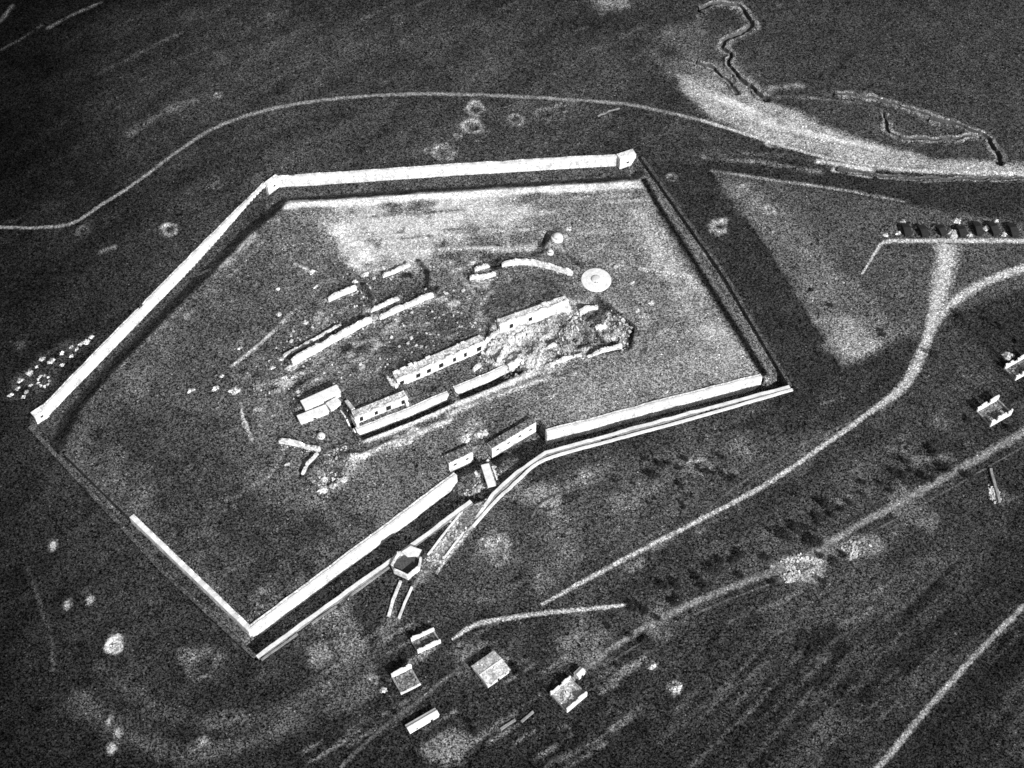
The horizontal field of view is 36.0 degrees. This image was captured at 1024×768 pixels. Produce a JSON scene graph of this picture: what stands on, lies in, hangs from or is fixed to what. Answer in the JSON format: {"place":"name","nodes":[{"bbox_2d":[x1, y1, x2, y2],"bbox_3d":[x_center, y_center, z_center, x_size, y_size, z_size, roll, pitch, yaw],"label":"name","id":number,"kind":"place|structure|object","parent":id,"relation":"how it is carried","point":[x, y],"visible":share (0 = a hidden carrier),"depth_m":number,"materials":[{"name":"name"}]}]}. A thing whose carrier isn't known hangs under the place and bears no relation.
{"place":"outdoors","nodes":[
{"label":"outdoors","id":0,"kind":"place"},
{"bbox_2d":[0,92,699,229],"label":"road","id":1,"kind":"structure","parent":0,"point":[229,121],"depth_m":905.45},
{"bbox_2d":[339,649,480,767],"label":"track","id":2,"kind":"structure","parent":0,"point":[411,706],"depth_m":685.70,"materials":[{"name":"grey"}]},
{"bbox_2d":[411,504,479,590],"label":"track","id":3,"kind":"structure","parent":0,"point":[465,523],"depth_m":734.36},
{"bbox_2d":[431,511,463,554],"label":"track","id":4,"kind":"structure","parent":0,"point":[448,534],"depth_m":736.67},
{"bbox_2d":[435,504,482,573],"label":"track","id":5,"kind":"structure","parent":0,"point":[470,529],"depth_m":733.25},
{"bbox_2d":[0,0,1023,767],"bbox_3d":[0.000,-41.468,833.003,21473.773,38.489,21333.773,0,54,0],"label":"ground","id":6,"kind":"structure","parent":0,"point":[858,660],"depth_m":790.70,"materials":[{"name":"soil"}]},
{"bbox_2d":[31,405,49,423],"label":"casemate","id":7,"kind":"object","parent":6,"relation":"on","point":[40,414],"visible":1,"depth_m":780.16,"materials":[{"name":"stone"}]},
{"bbox_2d":[64,451,132,521],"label":"scarp wall","id":8,"kind":"structure","parent":6,"relation":"on","point":[111,498],"depth_m":755.03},
{"bbox_2d":[28,425,256,659],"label":"counterscarp wall","id":9,"kind":"structure","parent":6,"relation":"on","point":[170,578],"depth_m":733.59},
{"bbox_2d":[43,182,264,414],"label":"counterscarp wall","id":10,"kind":"structure","parent":6,"relation":"on","point":[82,372],"depth_m":818.14,"materials":[{"name":"concrete"}]},
{"bbox_2d":[129,514,251,636],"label":"scarp wall","id":11,"kind":"structure","parent":6,"relation":"on","point":[192,575],"depth_m":725.68,"materials":[{"name":"stone"}]},
{"bbox_2d":[227,386,240,394],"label":"spoil heap","id":12,"kind":"object","parent":6,"relation":"on","point":[234,390],"visible":1,"depth_m":785.08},
{"bbox_2d":[263,174,280,194],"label":"casemate","id":13,"kind":"object","parent":6,"relation":"on","point":[272,183],"visible":1,"depth_m":870.00,"materials":[{"name":"concrete"}]},
{"bbox_2d":[279,438,320,451],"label":"retaining wall","id":14,"kind":"structure","parent":6,"relation":"on","point":[296,443],"depth_m":763.87,"materials":[{"name":"concrete"}]},
{"bbox_2d":[301,452,318,474],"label":"retaining wall","id":15,"kind":"structure","parent":6,"relation":"on","point":[311,459],"depth_m":757.70,"materials":[{"name":"concrete"}]},
{"bbox_2d":[283,324,341,356],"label":"retaining wall","id":16,"kind":"structure","parent":6,"relation":"on","point":[310,341],"depth_m":802.00,"materials":[{"name":"concrete"}]},
{"bbox_2d":[297,404,328,424],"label":"traverse casemate","id":17,"kind":"object","parent":6,"relation":"on","point":[313,414],"visible":1,"depth_m":773.85,"materials":[{"name":"concrete"}]},
{"bbox_2d":[300,385,340,411],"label":"traverse casemate","id":18,"kind":"object","parent":6,"relation":"on","point":[321,398],"visible":1,"depth_m":777.72,"materials":[{"name":"stone"}]},
{"bbox_2d":[316,486,327,493],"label":"spoil heap","id":19,"kind":"object","parent":6,"relation":"on","point":[322,489],"visible":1,"depth_m":749.09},
{"bbox_2d":[261,566,389,660],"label":"parapet","id":20,"kind":"structure","parent":6,"relation":"on","point":[325,613],"depth_m":712.02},
{"bbox_2d":[291,314,372,367],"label":"retaining wall","id":21,"kind":"structure","parent":6,"relation":"on","point":[322,345],"depth_m":800.25,"materials":[{"name":"concrete"}]},
{"bbox_2d":[311,446,354,485],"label":"rubble","id":22,"kind":"object","parent":6,"relation":"on","point":[337,448],"visible":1,"depth_m":755.87,"materials":[{"name":"stone"}]},
{"bbox_2d":[326,397,340,411],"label":"traverse casemate","id":23,"kind":"object","parent":6,"relation":"on","point":[333,403],"visible":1,"depth_m":776.89,"materials":[{"name":"stone"}]},
{"bbox_2d":[328,285,358,301],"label":"retaining wall","id":24,"kind":"structure","parent":6,"relation":"on","point":[341,293],"depth_m":819.80,"materials":[{"name":"concrete"}]},
{"bbox_2d":[249,472,456,635],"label":"scarp wall","id":25,"kind":"structure","parent":6,"relation":"on","point":[285,607],"depth_m":732.80,"materials":[{"name":"stone"}]},
{"bbox_2d":[256,500,472,659],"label":"counterscarp wall","id":26,"kind":"structure","parent":6,"relation":"on","point":[354,587],"depth_m":720.30,"materials":[{"name":"stone"}]},
{"bbox_2d":[246,263,486,399],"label":"rubble","id":27,"kind":"object","parent":6,"relation":"on","point":[391,337],"visible":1,"depth_m":806.36,"materials":[{"name":"stone"}]},
{"bbox_2d":[351,390,407,422],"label":"barracks","id":28,"kind":"structure","parent":6,"relation":"on","point":[378,407],"depth_m":774.16,"materials":[{"name":"stone"}]},
{"bbox_2d":[370,295,399,312],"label":"retaining wall","id":29,"kind":"structure","parent":6,"relation":"on","point":[385,303],"depth_m":814.93,"materials":[{"name":"concrete"}]},
{"bbox_2d":[387,580,401,616],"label":"approach wall","id":30,"kind":"structure","parent":6,"relation":"on","point":[394,598],"depth_m":716.35,"materials":[{"name":"stone"}]},
{"bbox_2d":[382,262,410,278],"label":"retaining wall","id":31,"kind":"structure","parent":6,"relation":"on","point":[396,270],"depth_m":829.67,"materials":[{"name":"concrete"}]},
{"bbox_2d":[355,391,448,435],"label":"street wall","id":32,"kind":"structure","parent":6,"relation":"on","point":[409,412],"depth_m":777.56,"materials":[{"name":"stone"}]},
{"bbox_2d":[398,586,412,618],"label":"approach wall","id":33,"kind":"structure","parent":6,"relation":"on","point":[404,603],"depth_m":715.47,"materials":[{"name":"stone"}]},
{"bbox_2d":[391,664,420,694],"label":"ruined house","id":34,"kind":"structure","parent":6,"relation":"on","point":[405,679],"depth_m":692.27,"materials":[{"name":"stone"}]},
{"bbox_2d":[391,546,421,579],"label":"blockhouse","id":35,"kind":"structure","parent":6,"relation":"on","point":[407,565],"depth_m":726.93,"materials":[{"name":"stone"}]},
{"bbox_2d":[379,292,433,321],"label":"retaining wall","id":36,"kind":"structure","parent":6,"relation":"on","point":[408,305],"depth_m":815.22,"materials":[{"name":"concrete"}]},
{"bbox_2d":[405,708,438,733],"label":"shed","id":37,"kind":"structure","parent":6,"relation":"on","point":[422,720],"depth_m":679.44,"materials":[{"name":"stone"}]},
{"bbox_2d":[411,627,440,653],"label":"ruined house","id":38,"kind":"structure","parent":6,"relation":"on","point":[424,640],"depth_m":703.61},
{"bbox_2d":[392,335,484,384],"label":"barracks","id":39,"kind":"structure","parent":6,"relation":"on","point":[428,365],"depth_m":789.49,"materials":[{"name":"stone"}]},
{"bbox_2d":[427,512,461,554],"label":"approach wall","id":40,"kind":"structure","parent":6,"relation":"on","point":[445,531],"depth_m":736.48,"materials":[{"name":"concrete"}]},
{"bbox_2d":[279,154,617,186],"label":"counterscarp wall","id":41,"kind":"structure","parent":6,"relation":"on","point":[452,169],"depth_m":877.96,"materials":[{"name":"concrete"}]},
{"bbox_2d":[424,499,486,565],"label":"rubble","id":42,"kind":"object","parent":6,"relation":"on","point":[442,546],"visible":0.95,"depth_m":733.56,"materials":[{"name":"stone"}]},
{"bbox_2d":[444,445,472,473],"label":"casemate","id":43,"kind":"object","parent":6,"relation":"on","point":[459,459],"visible":0.91,"depth_m":761.75,"materials":[{"name":"concrete"}]},
{"bbox_2d":[457,432,471,442],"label":"spoil heap","id":44,"kind":"object","parent":6,"relation":"on","point":[463,437],"visible":1,"depth_m":767.52,"materials":[{"name":"soil"}]},
{"bbox_2d":[447,438,493,525],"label":"rubble","id":45,"kind":"object","parent":6,"relation":"on","point":[479,474],"visible":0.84,"depth_m":756.18,"materials":[{"name":"stone"}]},
{"bbox_2d":[474,429,487,438],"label":"spoil heap","id":46,"kind":"object","parent":6,"relation":"on","point":[479,433],"visible":1,"depth_m":768.97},
{"bbox_2d":[474,263,489,271],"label":"retaining wall","id":47,"kind":"structure","parent":6,"relation":"on","point":[481,267],"depth_m":830.71,"materials":[{"name":"concrete"}]},
{"bbox_2d":[470,271,497,282],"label":"retaining wall","id":48,"kind":"structure","parent":6,"relation":"on","point":[483,276],"depth_m":826.51,"materials":[{"name":"concrete"}]},
{"bbox_2d":[453,359,518,393],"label":"street wall","id":49,"kind":"structure","parent":6,"relation":"on","point":[480,380],"depth_m":790.05,"materials":[{"name":"stone"}]},
{"bbox_2d":[474,457,500,498],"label":"rubble","id":50,"kind":"object","parent":6,"relation":"on","point":[479,485],"visible":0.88,"depth_m":757.10,"materials":[{"name":"stone"}]},
{"bbox_2d":[481,463,497,490],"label":"gatehouse","id":51,"kind":"object","parent":6,"relation":"on","point":[487,470],"visible":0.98,"depth_m":755.66,"materials":[{"name":"concrete"}]},
{"bbox_2d":[471,650,509,687],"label":"house","id":52,"kind":"structure","parent":6,"relation":"on","point":[491,669],"depth_m":692.53,"materials":[{"name":"stone"}]},
{"bbox_2d":[485,328,498,345],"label":"wall stub","id":53,"kind":"object","parent":6,"relation":"on","point":[490,337],"depth_m":802.04,"materials":[{"name":"concrete"}]},
{"bbox_2d":[497,348,505,364],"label":"wall stub","id":54,"kind":"object","parent":6,"relation":"on","point":[500,356],"depth_m":795.22,"materials":[{"name":"stone"}]},
{"bbox_2d":[487,417,535,459],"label":"casemate","id":55,"kind":"object","parent":6,"relation":"on","point":[510,439],"visible":1,"depth_m":769.87,"materials":[{"name":"concrete"}]},
{"bbox_2d":[507,357,521,370],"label":"wall stub","id":56,"kind":"object","parent":6,"relation":"on","point":[516,362],"depth_m":793.60,"materials":[{"name":"stone"}]},
{"bbox_2d":[488,326,545,376],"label":"rubble","id":57,"kind":"object","parent":6,"relation":"on","point":[527,358],"visible":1,"depth_m":798.39,"materials":[{"name":"stone"}]},
{"bbox_2d":[515,328,531,340],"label":"wall stub","id":58,"kind":"object","parent":6,"relation":"on","point":[518,336],"depth_m":804.78,"materials":[{"name":"concrete"}]},
{"bbox_2d":[497,296,570,332],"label":"barracks","id":59,"kind":"structure","parent":6,"relation":"on","point":[539,312],"depth_m":807.31,"materials":[{"name":"concrete"}]},
{"bbox_2d":[502,258,572,275],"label":"retaining wall","id":60,"kind":"structure","parent":6,"relation":"on","point":[538,264],"depth_m":831.04,"materials":[{"name":"concrete"}]},
{"bbox_2d":[480,297,632,378],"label":"rubble","id":61,"kind":"object","parent":6,"relation":"on","point":[623,320],"visible":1,"depth_m":802.91,"materials":[{"name":"stone"}]},
{"bbox_2d":[551,232,562,242],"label":"gun turret","id":62,"kind":"object","parent":6,"relation":"on","point":[556,237],"visible":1,"depth_m":840.63,"materials":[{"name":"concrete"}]},
{"bbox_2d":[548,353,581,365],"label":"wall stub","id":63,"kind":"object","parent":6,"relation":"on","point":[564,359],"depth_m":795.22,"materials":[{"name":"stone"}]},
{"bbox_2d":[550,676,586,712],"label":"ruined house","id":64,"kind":"structure","parent":6,"relation":"on","point":[568,694],"depth_m":688.03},
{"bbox_2d":[574,667,585,679],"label":"shed","id":65,"kind":"structure","parent":6,"relation":"on","point":[579,673],"depth_m":692.88,"materials":[{"name":"stone"}]},
{"bbox_2d":[579,305,597,314],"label":"wall stub","id":66,"kind":"object","parent":6,"relation":"on","point":[585,309],"depth_m":814.74,"materials":[{"name":"concrete"}]},
{"bbox_2d":[581,268,610,291],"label":"gun turret","id":67,"kind":"object","parent":6,"relation":"on","point":[595,280],"visible":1,"depth_m":826.69,"materials":[{"name":"metal"}]},
{"bbox_2d":[587,343,622,359],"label":"wall stub","id":68,"kind":"object","parent":6,"relation":"on","point":[608,349],"depth_m":799.55,"materials":[{"name":"stone"}]},
{"bbox_2d":[617,149,635,168],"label":"casemate","id":69,"kind":"object","parent":6,"relation":"on","point":[627,158],"visible":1,"depth_m":881.63,"materials":[{"name":"concrete"}]},
{"bbox_2d":[472,388,792,527],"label":"parapet","id":70,"kind":"structure","parent":6,"relation":"on","point":[493,503],"depth_m":767.81,"materials":[{"name":"concrete"}]},
{"bbox_2d":[476,385,790,517],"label":"counterscarp wall","id":71,"kind":"structure","parent":6,"relation":"on","point":[506,483],"depth_m":769.76,"materials":[{"name":"concrete"}]},
{"bbox_2d":[640,636,652,646],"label":"tree","id":72,"kind":"object","parent":6,"relation":"on","point":[643,642],"visible":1,"depth_m":702.45,"materials":[{"name":"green plant"}]},
{"bbox_2d":[545,374,761,443],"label":"scarp wall","id":73,"kind":"structure","parent":6,"relation":"on","point":[647,410],"depth_m":782.25,"materials":[{"name":"stone"}]},
{"bbox_2d":[657,580,669,590],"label":"tree","id":74,"kind":"object","parent":6,"relation":"on","point":[665,586],"visible":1,"depth_m":718.28,"materials":[{"name":"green plant"}]},
{"bbox_2d":[669,683,681,692],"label":"spoil heap","id":75,"kind":"object","parent":6,"relation":"on","point":[676,687],"visible":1,"depth_m":690.97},
{"bbox_2d":[671,594,682,606],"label":"tree","id":76,"kind":"object","parent":6,"relation":"on","point":[674,601],"visible":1,"depth_m":713.06,"materials":[{"name":"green plant"}]},
{"bbox_2d":[698,579,709,590],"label":"tree","id":77,"kind":"object","parent":6,"relation":"on","point":[704,583],"visible":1,"depth_m":718.47,"materials":[{"name":"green plant"}]},
{"bbox_2d":[705,563,721,574],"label":"tree","id":78,"kind":"object","parent":6,"relation":"on","point":[718,569],"visible":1,"depth_m":722.75,"materials":[{"name":"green plant"}]},
{"bbox_2d":[641,157,791,387],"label":"counterscarp wall","id":79,"kind":"structure","parent":6,"relation":"on","point":[784,380],"depth_m":830.71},
{"bbox_2d":[695,60,740,93],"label":"trench","id":80,"kind":"object","parent":6,"relation":"on","point":[716,71],"visible":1,"depth_m":922.27,"materials":[{"name":"soil"}]},
{"bbox_2d":[699,0,770,100],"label":"trench","id":81,"kind":"object","parent":6,"relation":"on","point":[743,81],"visible":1,"depth_m":940.44,"materials":[{"name":"soil"}]},
{"bbox_2d":[782,530,793,541],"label":"tree","id":82,"kind":"object","parent":6,"relation":"on","point":[786,533],"visible":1,"depth_m":733.51,"materials":[{"name":"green plant"}]},
{"bbox_2d":[790,521,800,535],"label":"tree","id":83,"kind":"object","parent":6,"relation":"on","point":[793,525],"visible":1,"depth_m":736.77,"materials":[{"name":"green plant"}]},
{"bbox_2d":[770,553,823,582],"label":"rubble","id":84,"kind":"object","parent":6,"relation":"on","point":[790,578],"visible":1,"depth_m":728.10,"materials":[{"name":"stone"}]},
{"bbox_2d":[807,534,824,548],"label":"tree","id":85,"kind":"object","parent":6,"relation":"on","point":[816,540],"visible":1,"depth_m":731.28,"materials":[{"name":"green plant"}]},
{"bbox_2d":[820,498,837,509],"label":"tree","id":86,"kind":"object","parent":6,"relation":"on","point":[825,503],"visible":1,"depth_m":743.80,"materials":[{"name":"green plant"}]},
{"bbox_2d":[839,540,871,560],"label":"rubble","id":87,"kind":"object","parent":6,"relation":"on","point":[853,551],"visible":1,"depth_m":733.30,"materials":[{"name":"stone"}]},
{"bbox_2d":[834,90,932,118],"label":"trench","id":88,"kind":"object","parent":6,"relation":"on","point":[920,112],"visible":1,"depth_m":908.72,"materials":[{"name":"soil"}]},
{"bbox_2d":[901,223,911,236],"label":"hut","id":89,"kind":"object","parent":6,"relation":"on","point":[906,229],"visible":1,"depth_m":846.25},
{"bbox_2d":[917,224,928,237],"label":"hut","id":90,"kind":"object","parent":6,"relation":"on","point":[923,230],"visible":1,"depth_m":846.09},
{"bbox_2d":[879,112,978,143],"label":"trench","id":91,"kind":"object","parent":6,"relation":"on","point":[886,124],"visible":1,"depth_m":891.71,"materials":[{"name":"soil"}]},
{"bbox_2d":[837,166,1023,181],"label":"trench","id":92,"kind":"object","parent":6,"relation":"on","point":[932,177],"visible":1,"depth_m":873.74,"materials":[{"name":"soil"}]},
{"bbox_2d":[935,224,947,236],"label":"hut","id":93,"kind":"object","parent":6,"relation":"on","point":[941,230],"visible":1,"depth_m":846.54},
{"bbox_2d":[947,229,957,237],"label":"spoil heap","id":94,"kind":"object","parent":6,"relation":"on","point":[951,233],"visible":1,"depth_m":846.93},
{"bbox_2d":[956,225,967,237],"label":"hut","id":95,"kind":"object","parent":6,"relation":"on","point":[961,231],"visible":1,"depth_m":846.35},
{"bbox_2d":[929,113,1005,164],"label":"trench","id":96,"kind":"object","parent":6,"relation":"on","point":[990,143],"visible":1,"depth_m":894.72,"materials":[{"name":"soil"}]},
{"bbox_2d":[972,221,983,235],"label":"hut","id":97,"kind":"object","parent":6,"relation":"on","point":[977,228],"visible":1,"depth_m":847.50,"materials":[{"name":"grey"}]},
{"bbox_2d":[987,221,999,236],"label":"hut","id":98,"kind":"object","parent":6,"relation":"on","point":[994,230],"visible":1,"depth_m":847.84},
{"bbox_2d":[976,395,1012,426],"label":"ruined house","id":99,"kind":"structure","parent":6,"relation":"on","point":[994,411],"depth_m":779.22,"materials":[{"name":"stone"}]},
{"bbox_2d":[989,468,1000,502],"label":"wall fragment","id":100,"kind":"object","parent":6,"relation":"on","point":[995,485],"depth_m":754.27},
{"bbox_2d":[988,485,1001,503],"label":"rubble","id":101,"kind":"object","parent":6,"relation":"on","point":[992,492],"visible":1,"depth_m":752.23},
{"bbox_2d":[1001,351,1014,359],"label":"spoil heap","id":102,"kind":"object","parent":6,"relation":"on","point":[1007,355],"visible":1,"depth_m":800.24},
{"bbox_2d":[1006,222,1019,237],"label":"hut","id":103,"kind":"object","parent":6,"relation":"on","point":[1012,228],"visible":1,"depth_m":847.99,"materials":[{"name":"grey"}]},
{"bbox_2d":[1004,355,1023,380],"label":"ruined house","id":104,"kind":"structure","parent":6,"relation":"on","point":[1013,369],"depth_m":795.19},
{"bbox_2d":[452,603,632,640],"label":"road","id":105,"kind":"structure","parent":0,"point":[511,617],"depth_m":712.36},
{"bbox_2d":[529,479,639,519],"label":"track","id":106,"kind":"structure","parent":0,"point":[558,493],"depth_m":751.30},
{"bbox_2d":[700,421,850,516],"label":"track","id":107,"kind":"structure","parent":0,"point":[765,466],"depth_m":760.10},
{"bbox_2d":[540,263,1023,605],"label":"road","id":108,"kind":"structure","parent":0,"point":[921,350],"depth_m":780.16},
{"bbox_2d":[572,426,1023,680],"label":"track","id":109,"kind":"structure","parent":0,"point":[938,480],"depth_m":735.13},
{"bbox_2d":[614,445,1023,659],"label":"track","id":110,"kind":"structure","parent":0,"point":[828,557],"depth_m":730.88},
{"bbox_2d":[700,118,1023,175],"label":"road","id":111,"kind":"structure","parent":0,"point":[962,171],"depth_m":877.20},
{"bbox_2d":[920,242,960,348],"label":"track","id":112,"kind":"structure","parent":0,"point":[945,263],"depth_m":829.15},
{"bbox_2d":[861,238,1023,273],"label":"road","id":113,"kind":"structure","parent":0,"point":[954,240],"depth_m":845.15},
{"bbox_2d":[874,604,1023,767],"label":"road","id":114,"kind":"structure","parent":0,"point":[923,713],"depth_m":692.88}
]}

